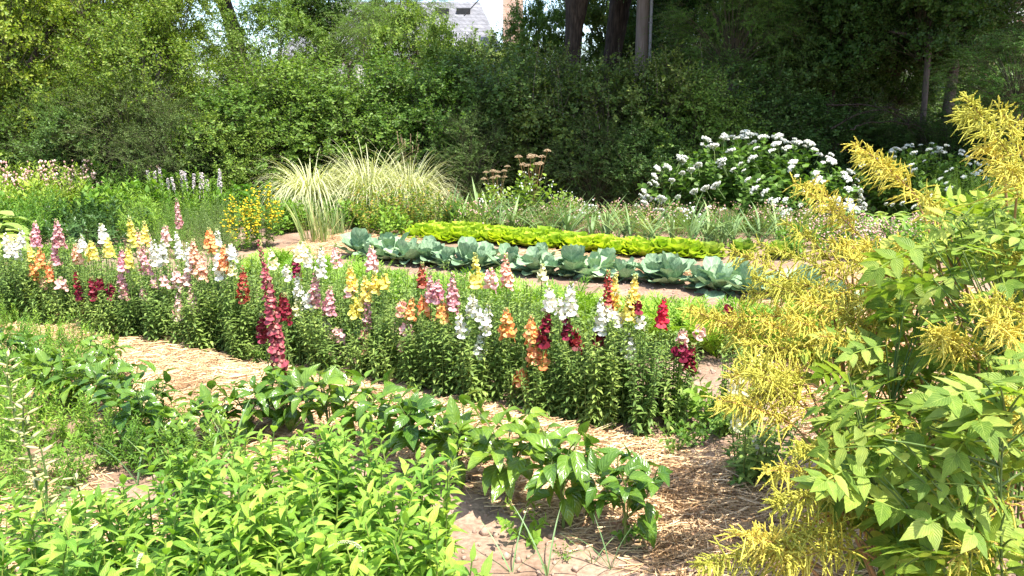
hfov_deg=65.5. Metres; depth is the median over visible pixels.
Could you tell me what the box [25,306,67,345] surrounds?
bushy seedling
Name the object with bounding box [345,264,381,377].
snapdragon
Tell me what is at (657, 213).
wispy herb
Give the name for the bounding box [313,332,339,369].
snapdragon
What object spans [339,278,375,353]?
snapdragon
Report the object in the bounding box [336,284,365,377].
snapdragon
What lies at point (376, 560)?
loosestrife
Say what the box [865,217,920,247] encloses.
sedum
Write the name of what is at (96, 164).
leafy perennial
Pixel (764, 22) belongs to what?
tree
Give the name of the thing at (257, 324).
snapdragon
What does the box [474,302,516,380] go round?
snapdragon
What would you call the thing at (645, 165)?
hedge shrub
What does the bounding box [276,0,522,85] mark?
slate roof house
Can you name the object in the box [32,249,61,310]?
snapdragon
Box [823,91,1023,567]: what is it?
goats beard
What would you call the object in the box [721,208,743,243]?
leek
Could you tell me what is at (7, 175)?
astilbe
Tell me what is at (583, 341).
snapdragon
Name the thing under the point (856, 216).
hosta
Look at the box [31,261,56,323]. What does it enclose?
snapdragon
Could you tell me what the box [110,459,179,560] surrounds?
loosestrife
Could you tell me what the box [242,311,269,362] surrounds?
snapdragon
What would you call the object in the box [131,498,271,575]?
loosestrife
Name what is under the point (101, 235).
snapdragon
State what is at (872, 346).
goats beard
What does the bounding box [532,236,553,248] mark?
lettuce
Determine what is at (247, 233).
yellow loosestrife
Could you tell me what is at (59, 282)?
snapdragon
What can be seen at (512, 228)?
lettuce
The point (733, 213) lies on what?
wispy herb
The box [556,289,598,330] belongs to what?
carrot
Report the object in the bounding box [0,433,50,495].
bushy seedling
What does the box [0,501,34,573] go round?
loosestrife
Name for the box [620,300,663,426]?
snapdragon
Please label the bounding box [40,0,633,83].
sky
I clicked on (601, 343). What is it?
snapdragon
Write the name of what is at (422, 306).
snapdragon
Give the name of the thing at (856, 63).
tree
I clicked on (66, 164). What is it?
leafy perennial
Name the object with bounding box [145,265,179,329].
snapdragon
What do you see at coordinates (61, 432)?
bushy seedling
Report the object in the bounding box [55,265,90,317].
snapdragon
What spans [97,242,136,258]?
leafy perennial
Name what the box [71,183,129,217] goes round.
leafy perennial
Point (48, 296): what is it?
snapdragon
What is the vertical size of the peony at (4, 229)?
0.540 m
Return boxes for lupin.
[0,348,53,476]
[0,387,75,540]
[19,442,90,571]
[58,472,114,565]
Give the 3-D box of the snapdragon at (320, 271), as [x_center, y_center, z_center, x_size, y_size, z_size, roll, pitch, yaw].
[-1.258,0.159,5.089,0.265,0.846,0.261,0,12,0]
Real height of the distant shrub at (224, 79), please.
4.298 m
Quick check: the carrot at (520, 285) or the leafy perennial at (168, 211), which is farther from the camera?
the leafy perennial at (168, 211)
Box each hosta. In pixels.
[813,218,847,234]
[845,210,881,230]
[866,211,910,229]
[891,211,928,232]
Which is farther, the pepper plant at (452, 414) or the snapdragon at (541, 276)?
the snapdragon at (541, 276)
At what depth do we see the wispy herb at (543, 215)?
11.75 m
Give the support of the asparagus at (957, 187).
on the ground at (465, 520)
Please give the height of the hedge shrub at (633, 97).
3.285 m
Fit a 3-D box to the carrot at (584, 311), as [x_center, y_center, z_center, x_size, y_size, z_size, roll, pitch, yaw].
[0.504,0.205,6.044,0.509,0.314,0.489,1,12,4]
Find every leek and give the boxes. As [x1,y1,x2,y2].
[424,200,466,221]
[431,182,466,218]
[450,194,468,220]
[460,194,514,225]
[467,192,496,223]
[470,178,485,218]
[471,189,504,222]
[482,196,509,224]
[495,192,554,227]
[497,184,544,226]
[503,194,519,226]
[510,207,551,228]
[513,198,568,227]
[521,189,574,227]
[525,196,574,225]
[527,197,594,229]
[546,194,589,227]
[548,198,594,231]
[558,206,606,231]
[560,201,578,230]
[579,196,626,232]
[581,207,624,234]
[584,211,595,234]
[590,207,652,237]
[595,191,654,237]
[600,211,621,234]
[613,207,671,237]
[619,198,683,238]
[623,204,647,237]
[629,216,668,239]
[631,204,677,238]
[652,213,714,238]
[665,194,713,236]
[665,208,685,237]
[676,217,737,241]
[682,207,708,239]
[690,199,733,240]
[696,207,746,238]
[699,212,740,242]
[707,210,765,242]
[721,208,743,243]
[732,209,769,237]
[739,200,781,244]
[745,210,785,246]
[757,221,797,241]
[765,210,812,241]
[769,200,790,239]
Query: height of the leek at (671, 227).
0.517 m
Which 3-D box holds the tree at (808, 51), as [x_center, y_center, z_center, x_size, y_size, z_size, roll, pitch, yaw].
[5.816,-3.683,16.651,2.171,3.811,2.340,0,12,0]
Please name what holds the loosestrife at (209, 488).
on the ground at (465, 520)
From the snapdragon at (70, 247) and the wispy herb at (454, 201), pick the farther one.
the wispy herb at (454, 201)
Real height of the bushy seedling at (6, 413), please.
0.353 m
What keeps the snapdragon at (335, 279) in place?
on the ground at (465, 520)
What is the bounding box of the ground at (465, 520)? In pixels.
[1,166,1023,575]
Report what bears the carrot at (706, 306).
on the ground at (465, 520)
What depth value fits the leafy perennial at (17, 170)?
12.63 m
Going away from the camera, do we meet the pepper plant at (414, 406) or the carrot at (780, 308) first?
the pepper plant at (414, 406)
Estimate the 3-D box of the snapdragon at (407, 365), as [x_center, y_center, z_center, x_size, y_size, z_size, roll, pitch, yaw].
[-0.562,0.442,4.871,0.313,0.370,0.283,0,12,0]
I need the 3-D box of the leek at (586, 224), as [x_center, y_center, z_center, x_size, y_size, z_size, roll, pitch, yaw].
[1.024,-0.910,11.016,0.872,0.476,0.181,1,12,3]
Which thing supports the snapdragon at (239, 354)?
on the ground at (465, 520)
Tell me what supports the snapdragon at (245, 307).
on the ground at (465, 520)
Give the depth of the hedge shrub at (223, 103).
13.21 m
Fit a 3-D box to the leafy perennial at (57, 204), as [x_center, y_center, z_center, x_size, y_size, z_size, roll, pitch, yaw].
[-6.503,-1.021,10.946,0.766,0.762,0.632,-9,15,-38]
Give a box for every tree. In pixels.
[0,0,207,145]
[0,0,208,139]
[36,0,248,190]
[178,0,359,106]
[217,0,356,89]
[251,0,457,143]
[326,0,483,98]
[417,21,553,101]
[496,0,565,180]
[547,0,658,68]
[563,0,588,178]
[597,0,631,118]
[617,0,834,146]
[624,0,739,91]
[699,0,852,105]
[734,0,987,143]
[740,23,846,105]
[784,62,895,149]
[791,0,1022,151]
[846,40,885,145]
[870,61,944,124]
[899,0,1023,136]
[903,3,1020,76]
[918,0,1023,181]
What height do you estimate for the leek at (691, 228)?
0.711 m
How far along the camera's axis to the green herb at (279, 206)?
12.13 m
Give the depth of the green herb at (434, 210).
12.18 m
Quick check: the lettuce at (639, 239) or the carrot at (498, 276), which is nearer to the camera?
the carrot at (498, 276)
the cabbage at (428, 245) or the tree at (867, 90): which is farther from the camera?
the tree at (867, 90)
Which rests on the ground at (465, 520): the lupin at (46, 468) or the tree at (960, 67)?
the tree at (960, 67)
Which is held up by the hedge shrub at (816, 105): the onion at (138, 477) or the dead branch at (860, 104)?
the dead branch at (860, 104)
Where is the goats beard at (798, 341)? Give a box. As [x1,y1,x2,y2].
[675,172,1023,515]
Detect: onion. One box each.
[96,436,171,484]
[126,417,200,471]
[175,428,235,468]
[195,396,256,464]
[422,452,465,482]
[462,510,552,572]
[512,504,583,575]
[560,529,622,563]
[573,513,643,569]
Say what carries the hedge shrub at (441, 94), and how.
on the ground at (465, 520)
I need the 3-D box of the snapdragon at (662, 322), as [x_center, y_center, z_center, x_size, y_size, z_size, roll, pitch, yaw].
[0.671,0.425,4.069,0.286,0.761,0.268,0,12,0]
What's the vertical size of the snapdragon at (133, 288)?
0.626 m
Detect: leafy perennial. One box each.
[0,156,52,200]
[0,160,64,215]
[0,167,17,196]
[0,175,30,210]
[0,190,29,231]
[0,190,34,233]
[4,161,24,190]
[6,190,67,249]
[9,185,69,227]
[10,172,69,217]
[12,183,55,224]
[25,161,98,217]
[37,242,69,256]
[38,162,104,224]
[41,154,99,197]
[62,159,129,217]
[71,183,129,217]
[74,170,130,204]
[95,160,160,216]
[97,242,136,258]
[103,176,168,229]
[104,168,164,202]
[107,184,156,233]
[115,193,166,246]
[116,191,171,237]
[137,168,201,222]
[139,216,174,255]
[142,205,189,247]
[143,168,211,212]
[147,196,192,233]
[149,179,196,224]
[151,201,203,240]
[155,222,204,258]
[171,161,230,219]
[171,207,227,250]
[174,175,226,221]
[180,180,227,226]
[180,199,215,236]
[189,196,242,237]
[195,201,241,244]
[196,224,239,256]
[198,191,243,228]
[213,180,265,226]
[227,178,280,223]
[258,195,289,230]
[259,175,297,204]
[264,199,306,234]
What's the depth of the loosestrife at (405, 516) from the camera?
2.05 m
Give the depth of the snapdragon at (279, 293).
5.63 m
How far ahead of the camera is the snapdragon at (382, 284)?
5.01 m
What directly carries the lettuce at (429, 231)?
on the straw mulch
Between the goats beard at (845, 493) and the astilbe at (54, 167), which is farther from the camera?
the astilbe at (54, 167)
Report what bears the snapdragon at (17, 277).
on the ground at (465, 520)
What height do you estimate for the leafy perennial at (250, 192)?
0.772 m
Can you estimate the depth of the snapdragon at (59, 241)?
6.19 m
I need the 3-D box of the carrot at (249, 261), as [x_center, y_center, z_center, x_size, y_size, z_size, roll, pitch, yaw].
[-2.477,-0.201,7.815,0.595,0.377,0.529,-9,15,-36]
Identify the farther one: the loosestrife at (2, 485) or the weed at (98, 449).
the weed at (98, 449)
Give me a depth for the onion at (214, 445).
3.57 m
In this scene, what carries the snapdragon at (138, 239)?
on the ground at (465, 520)
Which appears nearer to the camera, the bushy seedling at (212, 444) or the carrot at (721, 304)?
the bushy seedling at (212, 444)
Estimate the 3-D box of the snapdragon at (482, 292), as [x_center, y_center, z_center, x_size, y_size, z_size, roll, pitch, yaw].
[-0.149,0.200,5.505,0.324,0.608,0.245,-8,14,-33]
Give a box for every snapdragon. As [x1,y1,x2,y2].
[0,243,21,313]
[0,244,26,300]
[0,252,17,313]
[0,266,34,323]
[1,233,47,315]
[5,261,42,308]
[6,228,40,322]
[10,220,45,320]
[19,246,50,321]
[24,247,59,319]
[27,276,52,324]
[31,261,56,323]
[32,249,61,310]
[42,219,78,324]
[43,276,73,326]
[44,240,70,292]
[47,236,75,264]
[49,242,71,300]
[51,254,83,314]
[54,251,82,295]
[54,256,90,303]
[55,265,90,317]
[62,238,87,269]
[63,267,91,302]
[68,239,95,277]
[70,235,103,330]
[70,269,115,314]
[71,243,109,333]
[72,269,104,330]
[76,241,115,329]
[78,276,105,332]
[79,270,109,317]
[82,257,107,301]
[83,259,114,285]
[84,237,118,337]
[85,264,119,308]
[93,249,118,277]
[97,223,134,335]
[100,254,119,284]
[101,271,121,324]
[104,263,135,307]
[105,282,132,334]
[110,251,134,314]
[111,247,146,337]
[113,244,144,338]
[118,263,152,310]
[121,264,155,335]
[124,220,152,312]
[126,217,153,310]
[133,233,160,305]
[134,276,170,341]
[135,227,170,312]
[138,239,177,338]
[139,243,173,327]
[139,274,175,340]
[142,261,179,297]
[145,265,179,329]
[155,265,191,346]
[158,224,187,302]
[169,197,199,287]
[169,238,212,349]
[170,231,201,327]
[170,273,205,334]
[179,259,206,344]
[179,283,223,351]
[181,282,214,328]
[184,242,221,342]
[187,286,219,346]
[191,265,219,311]
[198,228,222,321]
[202,285,235,338]
[203,227,235,351]
[207,262,256,337]
[210,243,244,355]
[211,268,250,329]
[213,262,255,359]
[215,277,257,341]
[222,265,258,361]
[229,254,254,303]
[234,270,264,338]
[235,253,265,312]
[235,290,276,353]
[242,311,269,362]
[244,297,279,358]
[251,264,279,342]
[252,278,289,314]
[254,262,276,284]
[256,239,293,419]
[257,260,282,311]
[258,249,293,357]
[260,264,292,362]
[263,270,288,329]
[266,291,296,363]
[272,266,308,333]
[274,269,313,351]
[279,250,314,365]
[280,241,314,365]
[281,251,322,346]
[284,274,323,344]
[289,263,310,290]
[294,258,328,339]
[296,245,333,370]
[298,271,328,364]
[300,285,336,362]
[301,249,323,285]
[302,272,341,348]
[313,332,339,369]
[316,288,352,348]
[319,259,346,327]
[320,283,349,333]
[322,243,358,368]
[328,266,361,328]
[329,265,366,341]
[329,267,360,333]
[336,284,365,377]
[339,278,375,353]
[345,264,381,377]
[351,245,388,347]
[354,291,380,367]
[355,329,384,372]
[360,264,396,340]
[360,271,393,377]
[360,299,406,382]
[363,298,408,374]
[370,265,396,327]
[375,291,409,356]
[376,295,416,384]
[379,297,414,343]
[385,269,421,343]
[388,322,418,380]
[390,262,427,377]
[391,340,421,372]
[397,264,443,335]
[398,333,441,391]
[399,271,434,348]
[404,270,448,388]
[404,294,448,379]
[406,272,445,348]
[410,270,445,319]
[416,290,459,348]
[417,274,451,326]
[419,318,467,396]
[420,287,468,369]
[420,299,461,384]
[429,261,465,321]
[433,285,468,343]
[439,272,471,393]
[445,286,491,347]
[448,303,492,401]
[449,294,495,393]
[449,303,474,356]
[454,267,498,404]
[454,274,491,327]
[455,289,494,381]
[460,252,496,384]
[466,296,520,402]
[469,282,508,334]
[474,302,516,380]
[483,293,509,356]
[489,312,534,370]
[491,252,529,388]
[497,287,544,374]
[497,307,531,407]
[511,287,543,360]
[511,288,544,328]
[512,263,548,379]
[513,310,555,415]
[513,311,558,398]
[513,311,571,409]
[518,314,559,417]
[524,299,569,376]
[527,304,561,359]
[528,285,566,361]
[530,281,581,419]
[535,319,586,402]
[549,305,584,363]
[553,314,586,423]
[557,329,611,416]
[560,301,597,389]
[562,330,617,427]
[567,296,600,357]
[567,332,616,419]
[575,273,621,384]
[583,305,624,429]
[584,269,630,423]
[593,297,635,403]
[605,323,633,357]
[615,274,653,425]
[615,315,650,422]
[618,296,669,438]
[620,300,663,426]
[638,315,676,416]
[648,328,702,416]
[656,324,707,427]
[659,341,696,436]
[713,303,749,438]
[720,367,806,487]
[739,350,768,434]
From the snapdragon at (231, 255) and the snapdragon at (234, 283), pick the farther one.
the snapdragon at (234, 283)
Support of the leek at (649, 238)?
on the ground at (465, 520)
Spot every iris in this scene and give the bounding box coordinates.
[282,192,346,242]
[314,206,357,234]
[696,210,740,246]
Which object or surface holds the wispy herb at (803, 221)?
on the ground at (465, 520)
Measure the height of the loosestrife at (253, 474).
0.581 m
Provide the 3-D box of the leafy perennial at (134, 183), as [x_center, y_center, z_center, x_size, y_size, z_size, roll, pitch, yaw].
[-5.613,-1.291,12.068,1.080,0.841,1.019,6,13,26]
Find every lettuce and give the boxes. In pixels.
[401,228,424,239]
[409,222,433,234]
[417,226,436,239]
[425,220,444,224]
[425,222,442,231]
[432,225,453,241]
[445,225,472,241]
[448,221,470,226]
[462,229,483,240]
[465,222,486,228]
[467,224,481,230]
[476,228,492,242]
[483,223,501,228]
[488,228,504,242]
[489,225,514,229]
[497,229,523,244]
[502,226,523,240]
[513,231,538,246]
[522,227,533,232]
[529,231,545,245]
[532,225,553,233]
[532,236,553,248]
[543,233,562,247]
[545,227,562,234]
[555,232,576,245]
[560,236,581,247]
[568,231,592,236]
[574,234,596,250]
[589,234,613,251]
[599,233,616,238]
[604,240,626,253]
[616,238,643,254]
[624,236,650,251]
[629,240,658,255]
[650,236,669,248]
[650,237,682,256]
[661,236,694,254]
[676,241,706,257]
[688,238,708,257]
[697,241,727,256]
[727,237,756,253]
[763,239,794,256]
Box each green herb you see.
[261,195,296,221]
[272,199,310,232]
[298,198,318,229]
[314,192,351,225]
[329,196,364,228]
[365,195,401,227]
[369,203,412,234]
[422,196,445,219]
[440,198,473,222]
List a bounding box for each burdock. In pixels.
[0,210,30,236]
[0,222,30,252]
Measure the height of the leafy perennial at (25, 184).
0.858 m
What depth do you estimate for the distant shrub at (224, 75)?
23.68 m
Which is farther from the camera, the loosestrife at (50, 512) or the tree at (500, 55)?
the tree at (500, 55)
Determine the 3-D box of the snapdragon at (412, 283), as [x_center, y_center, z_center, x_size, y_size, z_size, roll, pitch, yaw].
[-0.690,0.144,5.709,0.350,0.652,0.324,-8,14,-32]
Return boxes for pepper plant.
[0,326,47,377]
[10,344,76,404]
[43,344,117,416]
[72,334,134,371]
[74,354,149,414]
[88,359,183,449]
[142,405,202,470]
[170,376,246,446]
[214,374,287,444]
[251,365,314,432]
[277,359,366,444]
[327,368,409,454]
[377,387,452,463]
[414,389,502,488]
[457,399,552,503]
[505,421,624,529]
[567,441,672,548]
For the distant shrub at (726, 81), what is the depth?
22.89 m
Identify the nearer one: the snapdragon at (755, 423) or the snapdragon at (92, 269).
the snapdragon at (755, 423)
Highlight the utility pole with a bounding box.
[634,0,652,115]
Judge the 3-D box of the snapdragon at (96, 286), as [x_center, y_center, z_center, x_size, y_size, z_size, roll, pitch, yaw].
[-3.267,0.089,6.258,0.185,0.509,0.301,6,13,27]
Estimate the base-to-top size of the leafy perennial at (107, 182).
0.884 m
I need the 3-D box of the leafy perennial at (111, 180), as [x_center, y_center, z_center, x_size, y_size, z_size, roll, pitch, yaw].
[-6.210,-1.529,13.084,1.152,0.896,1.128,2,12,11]
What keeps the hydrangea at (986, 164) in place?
on the ground at (465, 520)
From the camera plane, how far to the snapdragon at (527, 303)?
5.18 m
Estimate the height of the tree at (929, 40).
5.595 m
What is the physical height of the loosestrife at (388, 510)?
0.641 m
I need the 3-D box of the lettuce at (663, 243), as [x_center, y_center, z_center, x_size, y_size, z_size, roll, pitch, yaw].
[1.836,-0.491,9.541,0.431,0.225,0.435,0,12,-1]
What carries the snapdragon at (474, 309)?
on the ground at (465, 520)
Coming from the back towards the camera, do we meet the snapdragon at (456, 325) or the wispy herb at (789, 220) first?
the wispy herb at (789, 220)
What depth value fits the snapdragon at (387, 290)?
5.97 m
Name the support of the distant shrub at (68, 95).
on the ground at (465, 520)
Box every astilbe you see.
[0,160,28,200]
[11,160,70,206]
[38,159,82,203]
[62,159,111,205]
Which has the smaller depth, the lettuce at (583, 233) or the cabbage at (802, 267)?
the cabbage at (802, 267)
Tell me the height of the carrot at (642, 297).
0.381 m
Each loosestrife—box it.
[0,475,19,573]
[0,485,75,575]
[0,493,96,575]
[0,494,62,575]
[0,498,54,575]
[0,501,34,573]
[0,526,114,575]
[23,560,79,575]
[28,478,100,568]
[35,492,131,575]
[36,478,193,575]
[73,466,233,575]
[84,506,191,575]
[93,474,158,572]
[105,558,136,575]
[108,443,199,565]
[108,507,225,575]
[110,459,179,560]
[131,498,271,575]
[134,446,220,538]
[139,454,247,572]
[151,489,280,575]
[166,457,256,559]
[175,558,267,575]
[181,457,253,568]
[186,467,293,574]
[192,407,262,520]
[204,563,215,575]
[206,455,284,569]
[209,457,307,572]
[212,484,290,575]
[214,539,338,575]
[219,192,264,250]
[226,421,313,504]
[228,434,333,519]
[233,426,314,502]
[236,459,296,573]
[237,180,284,247]
[253,425,362,564]
[266,541,298,575]
[268,445,360,575]
[275,497,342,575]
[283,463,374,573]
[288,411,397,565]
[289,502,424,575]
[298,479,424,575]
[303,392,382,501]
[303,466,394,574]
[304,430,395,545]
[315,417,358,531]
[325,444,398,568]
[328,505,444,575]
[339,474,420,575]
[354,509,455,575]
[357,472,469,575]
[363,422,473,575]
[367,555,386,575]
[375,528,492,575]
[397,454,458,574]
[437,549,457,575]
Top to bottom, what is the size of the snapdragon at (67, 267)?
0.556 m
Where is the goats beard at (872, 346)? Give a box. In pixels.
[800,202,1023,575]
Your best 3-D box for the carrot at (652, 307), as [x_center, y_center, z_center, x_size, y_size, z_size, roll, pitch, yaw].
[1.107,0.265,5.673,0.570,0.366,0.594,7,13,29]
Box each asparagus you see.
[917,172,961,205]
[940,161,989,202]
[957,170,1003,220]
[971,157,1012,196]
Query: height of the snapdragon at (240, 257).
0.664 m
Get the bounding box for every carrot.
[230,247,282,279]
[234,258,259,281]
[246,246,291,258]
[266,252,330,266]
[271,248,309,263]
[271,257,298,289]
[278,243,325,264]
[288,255,337,272]
[288,262,331,284]
[291,264,338,287]
[318,252,366,272]
[320,263,350,289]
[322,269,370,301]
[325,261,360,276]
[352,259,396,283]
[355,260,409,277]
[361,268,406,313]
[370,268,411,290]
[381,267,427,299]
[390,277,416,302]
[391,272,467,297]
[395,268,428,285]
[417,271,483,298]
[440,274,492,316]
[444,265,501,294]
[456,284,515,309]
[472,283,511,305]
[478,269,549,320]
[483,290,523,322]
[499,279,557,307]
[500,276,541,300]
[507,287,551,323]
[527,283,584,323]
[531,278,598,312]
[542,276,589,300]
[551,293,596,332]
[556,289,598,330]
[565,295,631,334]
[583,293,625,313]
[588,293,650,336]
[594,287,621,301]
[618,294,682,341]
[621,295,686,346]
[627,297,706,350]
[643,296,725,350]
[644,294,710,325]
[645,289,676,303]
[674,294,732,348]
[678,300,725,323]
[679,311,753,358]
[711,296,764,327]
[714,297,783,327]
[714,312,786,362]
[726,306,782,349]
[749,301,807,325]
[752,305,855,328]
[766,320,835,363]
[775,314,839,345]
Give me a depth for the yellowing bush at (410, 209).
11.67 m
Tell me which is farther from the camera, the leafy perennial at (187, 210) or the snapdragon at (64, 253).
the leafy perennial at (187, 210)
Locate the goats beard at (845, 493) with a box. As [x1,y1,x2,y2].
[686,339,1023,575]
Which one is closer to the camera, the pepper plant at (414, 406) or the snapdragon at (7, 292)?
the pepper plant at (414, 406)
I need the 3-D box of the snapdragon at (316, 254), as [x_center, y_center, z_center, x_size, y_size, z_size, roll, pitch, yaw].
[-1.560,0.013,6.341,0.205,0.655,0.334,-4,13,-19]
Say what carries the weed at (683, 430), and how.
on the ground at (465, 520)
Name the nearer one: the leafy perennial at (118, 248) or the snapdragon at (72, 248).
the snapdragon at (72, 248)
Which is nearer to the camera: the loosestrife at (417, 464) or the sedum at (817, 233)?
the loosestrife at (417, 464)
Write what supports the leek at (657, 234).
on the ground at (465, 520)
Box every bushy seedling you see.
[0,294,22,322]
[0,304,9,331]
[0,310,35,342]
[0,316,33,348]
[0,337,30,384]
[0,337,51,391]
[0,358,31,402]
[0,358,62,426]
[0,372,56,450]
[0,379,34,438]
[0,397,40,464]
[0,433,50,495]
[0,457,18,490]
[7,318,59,361]
[8,455,73,511]
[13,329,56,366]
[23,337,81,389]
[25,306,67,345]
[29,382,98,443]
[38,354,83,413]
[41,437,95,486]
[43,324,90,366]
[55,312,93,345]
[55,333,95,366]
[56,389,122,452]
[64,343,120,388]
[70,323,118,359]
[85,408,153,470]
[105,372,158,424]
[118,416,183,477]
[128,380,186,438]
[154,421,216,483]
[184,409,249,476]
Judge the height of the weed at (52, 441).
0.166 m
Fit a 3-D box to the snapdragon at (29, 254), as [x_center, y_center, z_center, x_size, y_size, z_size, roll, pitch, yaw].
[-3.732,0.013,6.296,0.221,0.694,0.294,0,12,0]
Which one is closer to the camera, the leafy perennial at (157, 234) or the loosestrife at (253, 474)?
the loosestrife at (253, 474)
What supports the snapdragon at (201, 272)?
on the ground at (465, 520)
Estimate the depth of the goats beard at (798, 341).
2.96 m
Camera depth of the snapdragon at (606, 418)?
4.18 m
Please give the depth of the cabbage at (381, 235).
9.79 m
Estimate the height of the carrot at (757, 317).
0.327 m
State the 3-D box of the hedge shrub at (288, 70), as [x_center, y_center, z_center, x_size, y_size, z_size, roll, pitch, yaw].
[-4.255,-2.888,14.707,3.545,3.251,3.695,0,12,0]
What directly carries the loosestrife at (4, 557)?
on the ground at (465, 520)
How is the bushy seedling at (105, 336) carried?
on the ground at (465, 520)
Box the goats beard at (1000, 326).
[918,237,1023,575]
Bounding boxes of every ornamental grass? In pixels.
[242,148,368,226]
[303,131,429,226]
[345,131,469,221]
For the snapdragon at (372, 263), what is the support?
on the ground at (465, 520)
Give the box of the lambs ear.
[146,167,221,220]
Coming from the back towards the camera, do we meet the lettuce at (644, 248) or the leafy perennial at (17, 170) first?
the leafy perennial at (17, 170)
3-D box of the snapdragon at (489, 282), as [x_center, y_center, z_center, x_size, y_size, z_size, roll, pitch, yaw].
[-0.206,0.297,4.523,0.200,0.832,0.298,11,16,44]
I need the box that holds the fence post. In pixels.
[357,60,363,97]
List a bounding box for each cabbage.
[333,227,371,255]
[352,237,378,261]
[370,231,410,258]
[378,232,398,240]
[384,237,422,263]
[412,238,443,263]
[423,235,444,246]
[428,246,456,267]
[446,236,489,272]
[460,242,501,273]
[477,241,498,256]
[485,243,528,275]
[510,246,554,275]
[530,251,565,274]
[536,242,555,257]
[544,244,592,280]
[574,251,616,278]
[598,248,616,264]
[601,257,642,281]
[627,253,664,285]
[648,251,697,283]
[677,264,710,293]
[688,256,743,299]
[723,257,752,277]
[726,266,768,296]
[747,270,783,298]
[777,264,823,297]
[818,279,846,302]
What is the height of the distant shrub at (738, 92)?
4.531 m
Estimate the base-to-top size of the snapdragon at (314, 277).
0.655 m
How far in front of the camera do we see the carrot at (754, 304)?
5.81 m
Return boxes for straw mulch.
[0,226,1003,575]
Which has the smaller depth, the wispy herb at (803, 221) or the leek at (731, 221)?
the leek at (731, 221)
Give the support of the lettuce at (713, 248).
on the ground at (465, 520)
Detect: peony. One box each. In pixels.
[0,207,31,239]
[35,190,107,234]
[38,211,98,245]
[45,203,107,238]
[73,192,139,232]
[76,209,128,248]
[82,197,150,241]
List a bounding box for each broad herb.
[771,222,814,256]
[889,218,943,271]
[913,194,972,232]
[936,214,975,250]
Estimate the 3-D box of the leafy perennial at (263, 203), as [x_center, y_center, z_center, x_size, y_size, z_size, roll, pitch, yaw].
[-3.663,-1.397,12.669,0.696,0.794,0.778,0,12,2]
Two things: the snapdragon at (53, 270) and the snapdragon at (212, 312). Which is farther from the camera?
the snapdragon at (53, 270)
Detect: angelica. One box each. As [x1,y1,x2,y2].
[474,165,512,224]
[505,149,557,226]
[550,186,581,219]
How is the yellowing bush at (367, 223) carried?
on the ground at (465, 520)
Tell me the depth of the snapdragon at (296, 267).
5.40 m
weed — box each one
[0,416,36,438]
[42,417,95,457]
[66,432,119,472]
[81,432,143,458]
[187,434,215,461]
[250,345,270,361]
[387,377,432,402]
[493,495,549,549]
[552,539,574,560]
[611,515,661,541]
[652,407,731,447]
[652,417,706,453]
[675,408,729,440]
[689,378,728,412]
[698,385,713,403]
[722,440,777,484]
[751,426,795,456]
[758,406,799,437]
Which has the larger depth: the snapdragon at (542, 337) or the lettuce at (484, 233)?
the lettuce at (484, 233)
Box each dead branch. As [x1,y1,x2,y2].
[827,83,925,127]
[830,100,924,134]
[850,107,924,131]
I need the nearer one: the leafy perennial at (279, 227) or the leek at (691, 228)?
the leek at (691, 228)
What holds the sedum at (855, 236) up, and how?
on the ground at (465, 520)
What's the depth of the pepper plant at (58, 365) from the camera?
4.32 m
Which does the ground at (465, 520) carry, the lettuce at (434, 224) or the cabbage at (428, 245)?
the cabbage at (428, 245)
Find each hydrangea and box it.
[633,129,867,230]
[835,142,992,219]
[943,154,1023,196]
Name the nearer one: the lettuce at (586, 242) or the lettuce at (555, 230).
the lettuce at (586, 242)
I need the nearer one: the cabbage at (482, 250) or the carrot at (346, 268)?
the carrot at (346, 268)
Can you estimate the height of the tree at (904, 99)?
3.894 m
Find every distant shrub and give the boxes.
[18,55,135,163]
[57,55,212,159]
[145,46,235,166]
[187,37,295,114]
[233,50,357,156]
[331,70,370,140]
[354,38,486,85]
[453,22,550,69]
[487,36,597,147]
[559,29,658,83]
[581,23,742,120]
[673,39,778,120]
[716,58,832,146]
[820,72,944,160]
[820,100,907,153]
[893,67,1013,149]
[906,53,1023,156]
[972,54,1023,168]
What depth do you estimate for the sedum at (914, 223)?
10.01 m
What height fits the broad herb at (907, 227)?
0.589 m
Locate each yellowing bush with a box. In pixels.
[337,179,387,228]
[348,183,402,232]
[378,181,434,227]
[387,181,438,224]
[400,182,461,226]
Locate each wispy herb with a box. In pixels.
[436,192,482,221]
[454,198,498,224]
[479,194,504,224]
[480,194,527,225]
[500,205,536,227]
[517,200,548,227]
[529,205,563,226]
[539,196,584,230]
[559,198,591,229]
[572,199,600,232]
[582,198,625,233]
[602,198,634,230]
[615,199,649,233]
[624,203,663,236]
[642,198,677,230]
[654,199,693,233]
[674,202,700,235]
[682,197,720,229]
[700,204,734,223]
[711,201,753,235]
[726,202,763,232]
[741,202,779,235]
[749,199,799,238]
[773,202,798,232]
[787,202,817,232]
[793,201,837,236]
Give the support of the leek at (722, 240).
on the ground at (465, 520)
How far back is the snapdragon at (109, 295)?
6.33 m
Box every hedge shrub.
[0,50,83,182]
[0,75,106,193]
[0,102,141,203]
[20,48,192,188]
[89,89,243,204]
[149,79,329,197]
[153,106,275,214]
[190,39,367,198]
[242,50,428,192]
[294,38,482,199]
[351,62,516,200]
[381,37,546,204]
[415,101,526,206]
[425,42,585,198]
[477,34,651,199]
[521,39,692,212]
[532,105,648,211]
[568,36,743,215]
[584,112,698,213]
[606,53,771,203]
[669,36,829,192]
[719,89,876,199]
[778,106,933,202]
[829,103,977,195]
[875,104,1022,190]
[924,68,1023,183]
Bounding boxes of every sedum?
[808,215,863,250]
[819,220,885,260]
[834,213,896,248]
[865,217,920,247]
[890,212,944,242]
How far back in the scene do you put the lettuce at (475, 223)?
11.08 m
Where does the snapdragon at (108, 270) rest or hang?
on the ground at (465, 520)

